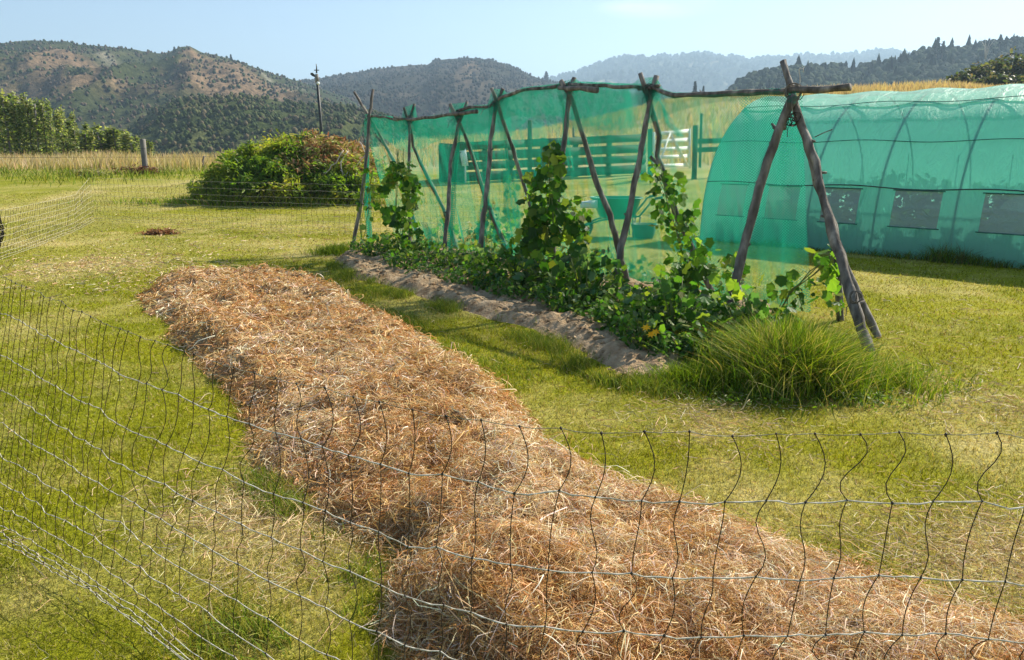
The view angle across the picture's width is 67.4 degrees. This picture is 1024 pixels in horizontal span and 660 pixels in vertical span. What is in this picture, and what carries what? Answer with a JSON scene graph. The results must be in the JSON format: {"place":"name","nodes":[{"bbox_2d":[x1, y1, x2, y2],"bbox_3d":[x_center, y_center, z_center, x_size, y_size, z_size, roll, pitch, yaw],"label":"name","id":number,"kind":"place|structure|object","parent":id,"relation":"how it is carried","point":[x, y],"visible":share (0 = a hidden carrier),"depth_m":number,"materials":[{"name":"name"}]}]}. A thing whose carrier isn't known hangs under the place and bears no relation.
{"place":"outdoors","nodes":[
{"label":"outdoors","id":0,"kind":"place"},
{"bbox_2d":[0,148,237,169],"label":"dry grass","id":1,"kind":"structure","parent":0,"point":[110,159],"depth_m":30.39,"materials":[{"name":"plant"}]},
{"bbox_2d":[0,40,359,156],"bbox_3d":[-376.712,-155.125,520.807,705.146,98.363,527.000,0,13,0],"label":"scarred hill","id":2,"kind":"structure","parent":0,"point":[97,88],"depth_m":416.12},
{"bbox_2d":[0,39,364,130],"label":"hill scrub","id":3,"kind":"object","parent":2,"relation":"on","point":[81,69],"visible":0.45,"depth_m":424.42,"materials":[{"name":"plant"}]},
{"bbox_2d":[128,96,448,159],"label":"green hill","id":4,"kind":"structure","parent":0,"point":[347,129],"depth_m":231.18,"materials":[{"name":"plant"}]},
{"bbox_2d":[127,92,476,158],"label":"scrub","id":5,"kind":"object","parent":4,"relation":"on","point":[246,103],"visible":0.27,"depth_m":234.45,"materials":[{"name":"plant"}]},
{"bbox_2d":[305,58,660,134],"bbox_3d":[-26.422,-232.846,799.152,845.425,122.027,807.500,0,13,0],"label":"dark hill","id":6,"kind":"structure","parent":0,"point":[399,80],"depth_m":657.55,"materials":[{"name":"plant"}]},
{"bbox_2d":[297,56,669,129],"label":"dark scrub","id":7,"kind":"object","parent":6,"relation":"on","point":[435,82],"visible":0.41,"depth_m":685.07,"materials":[{"name":"plant"}]},
{"bbox_2d":[0,88,1023,659],"bbox_3d":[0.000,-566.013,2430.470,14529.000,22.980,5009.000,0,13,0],"label":"ground","id":8,"kind":"structure","parent":0,"point":[10,188],"depth_m":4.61,"materials":[{"name":"plant"}]},
{"bbox_2d":[0,88,25,156],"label":"young tree","id":9,"kind":"object","parent":8,"relation":"on","point":[3,112],"visible":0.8,"depth_m":41.87,"materials":[{"name":"green plant"}]},
{"bbox_2d":[10,103,28,158],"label":"young tree","id":10,"kind":"object","parent":8,"relation":"on","point":[15,118],"visible":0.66,"depth_m":42.23,"materials":[{"name":"green plant"}]},
{"bbox_2d":[18,92,37,156],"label":"young tree","id":11,"kind":"object","parent":8,"relation":"on","point":[24,109],"visible":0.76,"depth_m":42.37,"materials":[{"name":"green plant"}]},
{"bbox_2d":[27,98,48,156],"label":"young tree","id":12,"kind":"object","parent":8,"relation":"on","point":[35,120],"visible":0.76,"depth_m":42.52,"materials":[{"name":"green plant"}]},
{"bbox_2d":[37,97,51,157],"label":"young tree","id":13,"kind":"object","parent":8,"relation":"on","point":[42,116],"visible":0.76,"depth_m":42.98,"materials":[{"name":"green plant"}]},
{"bbox_2d":[45,101,61,155],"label":"young tree","id":14,"kind":"object","parent":8,"relation":"on","point":[49,124],"visible":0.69,"depth_m":43.04,"materials":[{"name":"green plant"}]},
{"bbox_2d":[53,111,69,155],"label":"young tree","id":15,"kind":"object","parent":8,"relation":"on","point":[59,124],"visible":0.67,"depth_m":42.50,"materials":[{"name":"green plant"}]},
{"bbox_2d":[68,124,82,154],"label":"young tree","id":16,"kind":"object","parent":8,"relation":"on","point":[73,135],"visible":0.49,"depth_m":42.36,"materials":[{"name":"green plant"}]},
{"bbox_2d":[92,129,109,153],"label":"young tree","id":17,"kind":"object","parent":8,"relation":"on","point":[100,141],"visible":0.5,"depth_m":42.52,"materials":[{"name":"green plant"}]},
{"bbox_2d":[0,163,219,186],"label":"green verge","id":18,"kind":"structure","parent":8,"relation":"on","point":[46,173],"depth_m":25.52,"materials":[{"name":"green plant"}]},
{"bbox_2d":[107,126,124,152],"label":"young tree","id":19,"kind":"object","parent":8,"relation":"on","point":[117,132],"visible":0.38,"depth_m":43.02,"materials":[{"name":"green plant"}]},
{"bbox_2d":[119,132,136,155],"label":"young tree","id":20,"kind":"object","parent":8,"relation":"on","point":[125,140],"visible":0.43,"depth_m":42.73,"materials":[{"name":"green plant"}]},
{"bbox_2d":[111,163,170,173],"bbox_3d":[-13.019,-5.597,26.719,2.214,0.572,1.336,6,15,25],"label":"debris heap","id":21,"kind":"object","parent":8,"relation":"on","point":[148,170],"visible":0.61,"depth_m":26.54,"materials":[{"name":"plant"}]},
{"bbox_2d":[134,227,183,234],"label":"straw clump","id":22,"kind":"object","parent":8,"relation":"on","point":[150,231],"visible":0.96,"depth_m":14.73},
{"bbox_2d":[58,192,475,207],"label":"heap grass","id":23,"kind":"structure","parent":8,"relation":"on","point":[182,200],"depth_m":19.57,"materials":[{"name":"plant"}]},
{"bbox_2d":[184,128,394,206],"bbox_3d":[-6.187,-4.569,21.385,6.026,2.090,5.074,0,13,0],"label":"overgrown heap","id":24,"kind":"object","parent":8,"relation":"on","point":[314,160],"visible":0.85,"depth_m":19.96,"materials":[{"name":"green plant"}]},
{"bbox_2d":[310,64,322,135],"bbox_3d":[-6.573,-7.036,26.089,0.361,3.814,0.226,7,15,26],"label":"weather mast","id":25,"kind":"object","parent":8,"relation":"on","point":[316,76],"visible":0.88,"depth_m":25.86,"materials":[{"name":"metal"}]},
{"bbox_2d":[300,240,357,256],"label":"end grass","id":26,"kind":"structure","parent":8,"relation":"on","point":[335,249],"depth_m":11.99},
{"bbox_2d":[0,178,661,258],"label":"netting","id":27,"kind":"object","parent":8,"relation":"on","point":[91,219],"visible":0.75,"depth_m":14.98,"materials":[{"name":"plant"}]},
{"bbox_2d":[438,143,458,181],"bbox_3d":[-1.949,-5.326,24.404,0.693,1.185,0.800,0,13,0],"label":"board bin","id":28,"kind":"object","parent":8,"relation":"on","point":[441,156],"visible":0.42,"depth_m":24.01,"materials":[{"name":"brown wood"}]},
{"bbox_2d":[98,239,833,659],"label":"rough grass","id":29,"kind":"structure","parent":8,"relation":"on","point":[538,339],"depth_m":5.12,"materials":[{"name":"plant"}]},
{"bbox_2d":[0,276,1023,659],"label":"electric netting","id":30,"kind":"object","parent":8,"relation":"on","point":[548,570],"visible":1,"depth_m":1.77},
{"bbox_2d":[0,210,1023,659],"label":"stray straw","id":31,"kind":"object","parent":8,"relation":"on","point":[706,428],"visible":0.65,"depth_m":3.39,"materials":[{"name":"plant"}]},
{"bbox_2d":[457,134,645,182],"bbox_3d":[1.412,-5.552,25.096,6.855,1.736,0.301,-6,14,-22],"label":"rail fence","id":32,"kind":"object","parent":8,"relation":"on","point":[530,162],"visible":0.32,"depth_m":24.89,"materials":[{"name":"brown wood"}]},
{"bbox_2d":[335,243,771,377],"bbox_3d":[-0.112,-0.669,9.565,3.220,0.176,8.634,-9,16,-32],"label":"soil bed","id":33,"kind":"object","parent":8,"relation":"on","point":[485,308],"visible":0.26,"depth_m":7.50,"materials":[{"name":"soil"}]},
{"bbox_2d":[360,242,385,256],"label":"squash plant","id":34,"kind":"object","parent":33,"relation":"on","point":[367,251],"visible":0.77,"depth_m":11.18,"materials":[{"name":"green plant"}]},
{"bbox_2d":[386,243,426,269],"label":"squash plant","id":35,"kind":"object","parent":33,"relation":"on","point":[398,259],"visible":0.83,"depth_m":10.09,"materials":[{"name":"green plant"}]},
{"bbox_2d":[400,235,440,260],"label":"squash plant","id":36,"kind":"object","parent":33,"relation":"on","point":[420,245],"visible":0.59,"depth_m":10.85,"materials":[{"name":"green plant"}]},
{"bbox_2d":[415,218,464,246],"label":"climbing bean","id":37,"kind":"object","parent":33,"relation":"on","point":[436,231],"visible":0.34,"depth_m":12.58,"materials":[{"name":"green plant"}]},
{"bbox_2d":[421,243,458,266],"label":"squash plant","id":38,"kind":"object","parent":33,"relation":"on","point":[432,256],"visible":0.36,"depth_m":10.41,"materials":[{"name":"green plant"}]},
{"bbox_2d":[435,244,472,268],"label":"squash plant","id":39,"kind":"object","parent":33,"relation":"on","point":[449,254],"visible":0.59,"depth_m":10.04,"materials":[{"name":"green plant"}]},
{"bbox_2d":[442,261,483,284],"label":"squash plant","id":40,"kind":"object","parent":33,"relation":"on","point":[458,271],"visible":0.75,"depth_m":8.97,"materials":[{"name":"green plant"}]},
{"bbox_2d":[448,240,499,273],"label":"squash plant","id":41,"kind":"object","parent":33,"relation":"on","point":[461,256],"visible":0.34,"depth_m":9.72,"materials":[{"name":"green plant"}]},
{"bbox_2d":[470,260,507,290],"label":"squash plant","id":42,"kind":"object","parent":33,"relation":"on","point":[486,280],"visible":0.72,"depth_m":8.70,"materials":[{"name":"green plant"}]},
{"bbox_2d":[464,240,517,278],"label":"squash plant","id":43,"kind":"object","parent":33,"relation":"on","point":[483,252],"visible":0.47,"depth_m":9.18,"materials":[{"name":"green plant"}]},
{"bbox_2d":[485,273,522,297],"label":"squash plant","id":44,"kind":"object","parent":33,"relation":"on","point":[493,287],"visible":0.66,"depth_m":8.31,"materials":[{"name":"green plant"}]},
{"bbox_2d":[482,234,546,287],"bbox_3d":[0.038,-0.794,8.902,0.772,0.654,0.838,0,13,1],"label":"squash plant","id":45,"kind":"object","parent":33,"relation":"on","point":[508,258],"visible":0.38,"depth_m":8.84,"materials":[{"name":"green plant"}]},
{"bbox_2d":[502,276,547,300],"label":"squash plant","id":46,"kind":"object","parent":33,"relation":"on","point":[509,289],"visible":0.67,"depth_m":8.03,"materials":[{"name":"green plant"}]},
{"bbox_2d":[500,249,571,291],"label":"squash plant","id":47,"kind":"object","parent":33,"relation":"on","point":[519,267],"visible":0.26,"depth_m":8.45,"materials":[{"name":"green plant"}]},
{"bbox_2d":[528,278,573,307],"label":"squash plant","id":48,"kind":"object","parent":33,"relation":"on","point":[544,297],"visible":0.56,"depth_m":7.63,"materials":[{"name":"green plant"}]},
{"bbox_2d":[514,140,593,283],"bbox_3d":[0.447,-1.264,8.797,0.538,1.786,1.610,-9,16,-34],"label":"climbing bean","id":49,"kind":"object","parent":33,"relation":"on","point":[534,232],"visible":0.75,"depth_m":8.65,"materials":[{"name":"green plant"}]},
{"bbox_2d":[510,246,599,297],"bbox_3d":[0.490,-0.610,8.236,1.054,0.594,0.972,5,14,19],"label":"squash plant","id":50,"kind":"object","parent":33,"relation":"on","point":[536,255],"visible":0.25,"depth_m":8.19,"materials":[{"name":"green plant"}]},
{"bbox_2d":[549,282,589,312],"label":"squash plant","id":51,"kind":"object","parent":33,"relation":"on","point":[559,302],"visible":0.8,"depth_m":7.30,"materials":[{"name":"green plant"}]},
{"bbox_2d":[539,238,629,307],"bbox_3d":[0.731,-0.556,7.830,0.953,0.747,0.892,9,16,34],"label":"squash plant","id":52,"kind":"object","parent":33,"relation":"on","point":[590,266],"visible":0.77,"depth_m":7.69,"materials":[{"name":"green plant"}]},
{"bbox_2d":[570,299,613,322],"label":"squash plant","id":53,"kind":"object","parent":33,"relation":"on","point":[579,311],"visible":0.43,"depth_m":7.01,"materials":[{"name":"green plant"}]},
{"bbox_2d":[573,274,632,307],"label":"squash plant","id":54,"kind":"object","parent":33,"relation":"on","point":[594,292],"visible":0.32,"depth_m":7.54,"materials":[{"name":"green plant"}]},
{"bbox_2d":[588,289,641,330],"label":"squash plant","id":55,"kind":"object","parent":33,"relation":"on","point":[608,311],"visible":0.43,"depth_m":6.73,"materials":[{"name":"green plant"}]},
{"bbox_2d":[587,247,651,280],"bbox_3d":[1.301,-0.847,9.756,0.394,0.422,1.245,-11,17,-40],"label":"climbing bean","id":56,"kind":"object","parent":33,"relation":"on","point":[630,264],"visible":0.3,"depth_m":9.51,"materials":[{"name":"green plant"}]},
{"bbox_2d":[592,281,657,310],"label":"squash plant","id":57,"kind":"object","parent":33,"relation":"on","point":[624,289],"visible":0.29,"depth_m":7.30,"materials":[{"name":"green plant"}]},
{"bbox_2d":[605,305,659,339],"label":"squash plant","id":58,"kind":"object","parent":33,"relation":"on","point":[615,319],"visible":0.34,"depth_m":6.46,"materials":[{"name":"green plant"}]},
{"bbox_2d":[614,300,675,350],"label":"squash plant","id":59,"kind":"object","parent":33,"relation":"on","point":[626,321],"visible":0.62,"depth_m":6.09,"materials":[{"name":"green plant"}]},
{"bbox_2d":[617,276,701,330],"bbox_3d":[1.303,-0.215,6.790,0.696,0.517,0.743,-7,15,-28],"label":"squash plant","id":60,"kind":"object","parent":33,"relation":"on","point":[637,289],"visible":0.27,"depth_m":6.71,"materials":[{"name":"green plant"}]},
{"bbox_2d":[641,330,685,356],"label":"squash plant","id":61,"kind":"object","parent":33,"relation":"on","point":[660,338],"visible":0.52,"depth_m":5.94,"materials":[{"name":"green plant"}]},
{"bbox_2d":[654,327,698,362],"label":"squash plant","id":62,"kind":"object","parent":33,"relation":"on","point":[677,342],"visible":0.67,"depth_m":5.79,"materials":[{"name":"green plant"}]},
{"bbox_2d":[622,261,731,350],"bbox_3d":[1.396,-0.235,6.426,0.964,0.702,1.045,-6,15,-24],"label":"squash plant","id":63,"kind":"object","parent":33,"relation":"on","point":[690,299],"visible":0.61,"depth_m":6.38,"materials":[{"name":"green plant"}]},
{"bbox_2d":[663,251,723,310],"bbox_3d":[1.774,-0.388,7.408,0.482,0.698,0.911,-12,18,-40],"label":"climbing bean","id":64,"kind":"object","parent":33,"relation":"on","point":[699,270],"visible":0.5,"depth_m":7.28,"materials":[{"name":"green plant"}]},
{"bbox_2d":[650,309,736,339],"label":"squash plant","id":65,"kind":"object","parent":33,"relation":"on","point":[677,323],"visible":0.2,"depth_m":6.27,"materials":[{"name":"green plant"}]},
{"bbox_2d":[677,321,724,359],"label":"squash plant","id":66,"kind":"object","parent":33,"relation":"on","point":[697,323],"visible":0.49,"depth_m":5.79,"materials":[{"name":"green plant"}]},
{"bbox_2d":[687,328,730,363],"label":"squash plant","id":67,"kind":"object","parent":33,"relation":"on","point":[705,329],"visible":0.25,"depth_m":5.74,"materials":[{"name":"green plant"}]},
{"bbox_2d":[679,289,777,352],"bbox_3d":[1.762,-0.073,6.096,0.816,0.531,0.885,12,18,41],"label":"squash plant","id":68,"kind":"object","parent":33,"relation":"on","point":[724,310],"visible":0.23,"depth_m":6.07,"materials":[{"name":"green plant"}]},
{"bbox_2d":[680,303,789,342],"bbox_3d":[1.847,-0.005,6.130,0.929,0.406,0.992,13,18,43],"label":"squash plant","id":69,"kind":"object","parent":33,"relation":"on","point":[702,324],"visible":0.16,"depth_m":6.04,"materials":[{"name":"green plant"}]},
{"bbox_2d":[134,261,1023,659],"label":"straw mulch","id":70,"kind":"object","parent":8,"relation":"on","point":[317,352],"visible":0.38,"depth_m":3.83,"materials":[{"name":"plant"}]},
{"bbox_2d":[350,59,880,352],"bbox_3d":[0.359,-1.848,9.494,1.232,2.620,8.982,-11,17,-38],"label":"pole trellis","id":71,"kind":"object","parent":8,"relation":"on","point":[860,311],"visible":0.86,"depth_m":8.04,"materials":[{"name":"brown wood"}]},
{"bbox_2d":[353,168,380,245],"bbox_3d":[-2.196,-1.846,11.919,0.400,1.333,0.900,-7,15,-29],"label":"climbing bean","id":72,"kind":"object","parent":71,"relation":"attached to","point":[369,207],"visible":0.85,"depth_m":11.89,"materials":[{"name":"green plant"}]},
{"bbox_2d":[376,149,423,252],"bbox_3d":[-1.673,-1.798,11.244,0.472,1.658,1.446,-10,16,-36],"label":"climbing bean","id":73,"kind":"object","parent":71,"relation":"attached to","point":[392,216],"visible":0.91,"depth_m":11.02,"materials":[{"name":"green plant"}]},
{"bbox_2d":[466,166,523,254],"bbox_3d":[-0.275,-1.747,11.474,0.473,1.409,1.507,-9,16,-35],"label":"climbing bean","id":74,"kind":"object","parent":71,"relation":"attached to","point":[503,218],"visible":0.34,"depth_m":11.29,"materials":[{"name":"green plant"}]},
{"bbox_2d":[359,77,810,311],"bbox_3d":[0.129,-1.795,10.176,0.728,2.770,8.041,-11,17,-39],"label":"trellis netting","id":75,"kind":"object","parent":71,"relation":"attached to","point":[504,101],"visible":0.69,"depth_m":8.89,"materials":[{"name":"teal"}]},
{"bbox_2d":[640,152,720,263],"bbox_3d":[1.696,-1.058,8.059,0.550,1.585,1.161,-11,17,-39],"label":"climbing bean","id":76,"kind":"object","parent":71,"relation":"attached to","point":[687,215],"visible":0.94,"depth_m":8.00,"materials":[{"name":"green plant"}]},
{"bbox_2d":[718,244,844,316],"bbox_3d":[2.575,-0.510,7.445,0.570,0.784,1.519,-12,18,-42],"label":"climbing bean","id":77,"kind":"object","parent":71,"relation":"attached to","point":[826,267],"visible":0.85,"depth_m":7.18,"materials":[{"name":"green plant"}]},
{"bbox_2d":[580,195,662,238],"bbox_3d":[1.920,-2.111,14.276,1.628,0.790,0.757,0,13,0],"label":"wheelbarrow","id":78,"kind":"object","parent":8,"relation":"on","point":[610,204],"visible":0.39,"depth_m":14.00,"materials":[{"name":"green metal"}]},
{"bbox_2d":[631,215,656,238],"bbox_3d":[2.434,-1.914,14.176,0.482,0.425,0.480,0,13,0],"label":"garden tub","id":79,"kind":"object","parent":8,"relation":"on","point":[641,233],"visible":0.55,"depth_m":14.03,"materials":[{"name":"metal"}]},
{"bbox_2d":[369,85,920,166],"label":"meadow grass","id":80,"kind":"structure","parent":8,"relation":"on","point":[549,134],"depth_m":48.88,"materials":[{"name":"plant"}]},
{"bbox_2d":[647,128,652,175],"bbox_3d":[4.620,-5.833,25.646,0.241,1.746,0.196,0,13,0],"label":"gate post","id":81,"kind":"object","parent":8,"relation":"on","point":[650,149],"visible":0.29,"depth_m":25.52,"materials":[{"name":"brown wood"}]},
{"bbox_2d":[653,129,690,167],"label":"field gate","id":82,"kind":"structure","parent":81,"relation":"attached to","point":[675,148],"depth_m":25.48,"materials":[{"name":"white wood"}]},
{"bbox_2d":[622,356,762,399],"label":"grass tuft","id":83,"kind":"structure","parent":8,"relation":"on","point":[693,374],"depth_m":5.29,"materials":[{"name":"plant"}]},
{"bbox_2d":[691,125,697,179],"bbox_3d":[5.873,-5.604,24.673,0.216,1.901,0.186,0,13,0],"label":"gate post","id":84,"kind":"object","parent":8,"relation":"on","point":[694,156],"visible":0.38,"depth_m":24.61,"materials":[{"name":"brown wood"}]},
{"bbox_2d":[704,273,800,337],"bbox_3d":[1.891,-0.117,6.004,0.804,0.672,0.741,10,17,36],"label":"squash plant","id":85,"kind":"object","parent":8,"relation":"on","point":[733,285],"visible":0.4,"depth_m":5.96,"materials":[{"name":"green plant"}]},
{"bbox_2d":[693,386,833,412],"bbox_3d":[1.592,0.450,4.959,0.899,0.083,0.650,4,14,17],"label":"clover patch","id":86,"kind":"object","parent":8,"relation":"on","point":[774,402],"visible":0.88,"depth_m":4.97,"materials":[{"name":"green plant"}]},
{"bbox_2d":[645,307,922,417],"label":"tall grass","id":87,"kind":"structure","parent":8,"relation":"on","point":[803,359],"depth_m":5.18,"materials":[{"name":"plant"}]},
{"bbox_2d":[665,234,902,256],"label":"weeds","id":88,"kind":"object","parent":8,"relation":"on","point":[765,245],"visible":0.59,"depth_m":12.88,"materials":[{"name":"green plant"}]},
{"bbox_2d":[700,84,1023,268],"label":"net tunnel","id":89,"kind":"structure","parent":8,"relation":"on","point":[945,165],"depth_m":11.80,"materials":[{"name":"fabric"}]},
{"bbox_2d":[715,183,748,216],"bbox_3d":[3.857,-2.278,13.464,0.560,0.556,0.128,13,18,43],"label":"window","id":90,"kind":"structure","parent":89,"relation":"in","point":[744,191],"depth_m":13.46,"materials":[{"name":"white plastic"}]},
{"bbox_2d":[764,185,801,220],"bbox_3d":[4.513,-2.128,12.830,0.610,0.556,0.129,13,18,43],"label":"window","id":91,"kind":"structure","parent":89,"relation":"in","point":[771,194],"depth_m":12.82,"materials":[{"name":"white plastic"}]},
{"bbox_2d":[817,187,862,224],"bbox_3d":[5.193,-1.973,12.170,0.630,0.556,0.126,13,18,43],"label":"window","id":92,"kind":"structure","parent":89,"relation":"in","point":[843,202],"depth_m":12.13,"materials":[{"name":"grey plastic"}]},
{"bbox_2d":[887,189,945,229],"bbox_3d":[5.991,-1.791,11.399,0.720,0.556,0.127,13,18,43],"label":"window","id":93,"kind":"structure","parent":89,"relation":"in","point":[916,209],"depth_m":11.39,"materials":[{"name":"grey plastic"}]},
{"bbox_2d":[975,192,1023,235],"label":"window","id":94,"kind":"structure","parent":89,"relation":"in","point":[1002,213],"depth_m":10.62,"materials":[{"name":"grey plastic"}]},
{"bbox_2d":[793,386,942,411],"bbox_3d":[2.261,0.435,5.010,0.854,0.074,0.516,0,13,0],"label":"clover patch","id":95,"kind":"object","parent":8,"relation":"on","point":[876,396],"visible":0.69,"depth_m":4.95,"materials":[{"name":"green plant"}]},
{"bbox_2d":[745,348,1016,424],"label":"long grass","id":96,"kind":"structure","parent":8,"relation":"on","point":[912,381],"depth_m":5.22,"materials":[{"name":"plant"}]},
{"bbox_2d":[824,238,1023,269],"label":"weeds","id":97,"kind":"object","parent":8,"relation":"on","point":[937,256],"visible":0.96,"depth_m":10.99,"materials":[{"name":"green plant"}]},
{"bbox_2d":[945,71,975,84],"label":"flowering shrub","id":98,"kind":"object","parent":8,"relation":"on","point":[964,77],"visible":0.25,"depth_m":79.52,"materials":[{"name":"green plant"}]},
{"bbox_2d":[959,62,999,78],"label":"flowering shrub","id":99,"kind":"object","parent":8,"relation":"on","point":[983,71],"visible":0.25,"depth_m":81.03,"materials":[{"name":"green plant"}]},
{"bbox_2d":[977,54,1016,77],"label":"flowering shrub","id":100,"kind":"object","parent":8,"relation":"on","point":[1001,67],"visible":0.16,"depth_m":82.85,"materials":[{"name":"green plant"}]},
{"bbox_2d":[985,73,1020,84],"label":"flowering shrub","id":101,"kind":"object","parent":8,"relation":"on","point":[998,79],"visible":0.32,"depth_m":75.64,"materials":[{"name":"green plant"}]},
{"bbox_2d":[1002,46,1023,75],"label":"flowering shrub","id":102,"kind":"object","parent":8,"relation":"on","point":[1016,55],"visible":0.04,"depth_m":84.75,"materials":[{"name":"green plant"}]},
{"bbox_2d":[0,0,1023,80],"label":"sky","id":103,"kind":"structure","parent":0,"point":[288,38],"materials":[{"name":"blue"}]},
{"bbox_2d":[558,52,888,96],"bbox_3d":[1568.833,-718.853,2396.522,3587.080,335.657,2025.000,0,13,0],"label":"range","id":104,"kind":"structure","parent":0,"point":[666,86],"depth_m":2022.32,"materials":[{"name":"stone"}]},
{"bbox_2d":[543,47,910,94],"bbox_3d":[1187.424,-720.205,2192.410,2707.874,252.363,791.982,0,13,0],"label":"woods","id":105,"kind":"object","parent":104,"relation":"on","point":[699,68],"visible":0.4,"depth_m":2181.57,"materials":[{"name":"plant"}]},
{"bbox_2d":[804,79,1023,94],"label":"ridge grass","id":106,"kind":"structure","parent":0,"point":[907,86],"depth_m":60.09,"materials":[{"name":"plant"}]},
{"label":"forested hill","id":107,"kind":"structure","parent":0,"visible":0},
{"bbox_2d":[726,34,1023,89],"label":"forest","id":108,"kind":"object","parent":107,"relation":"on","point":[921,63],"visible":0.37,"depth_m":447.51,"materials":[{"name":"plant"}]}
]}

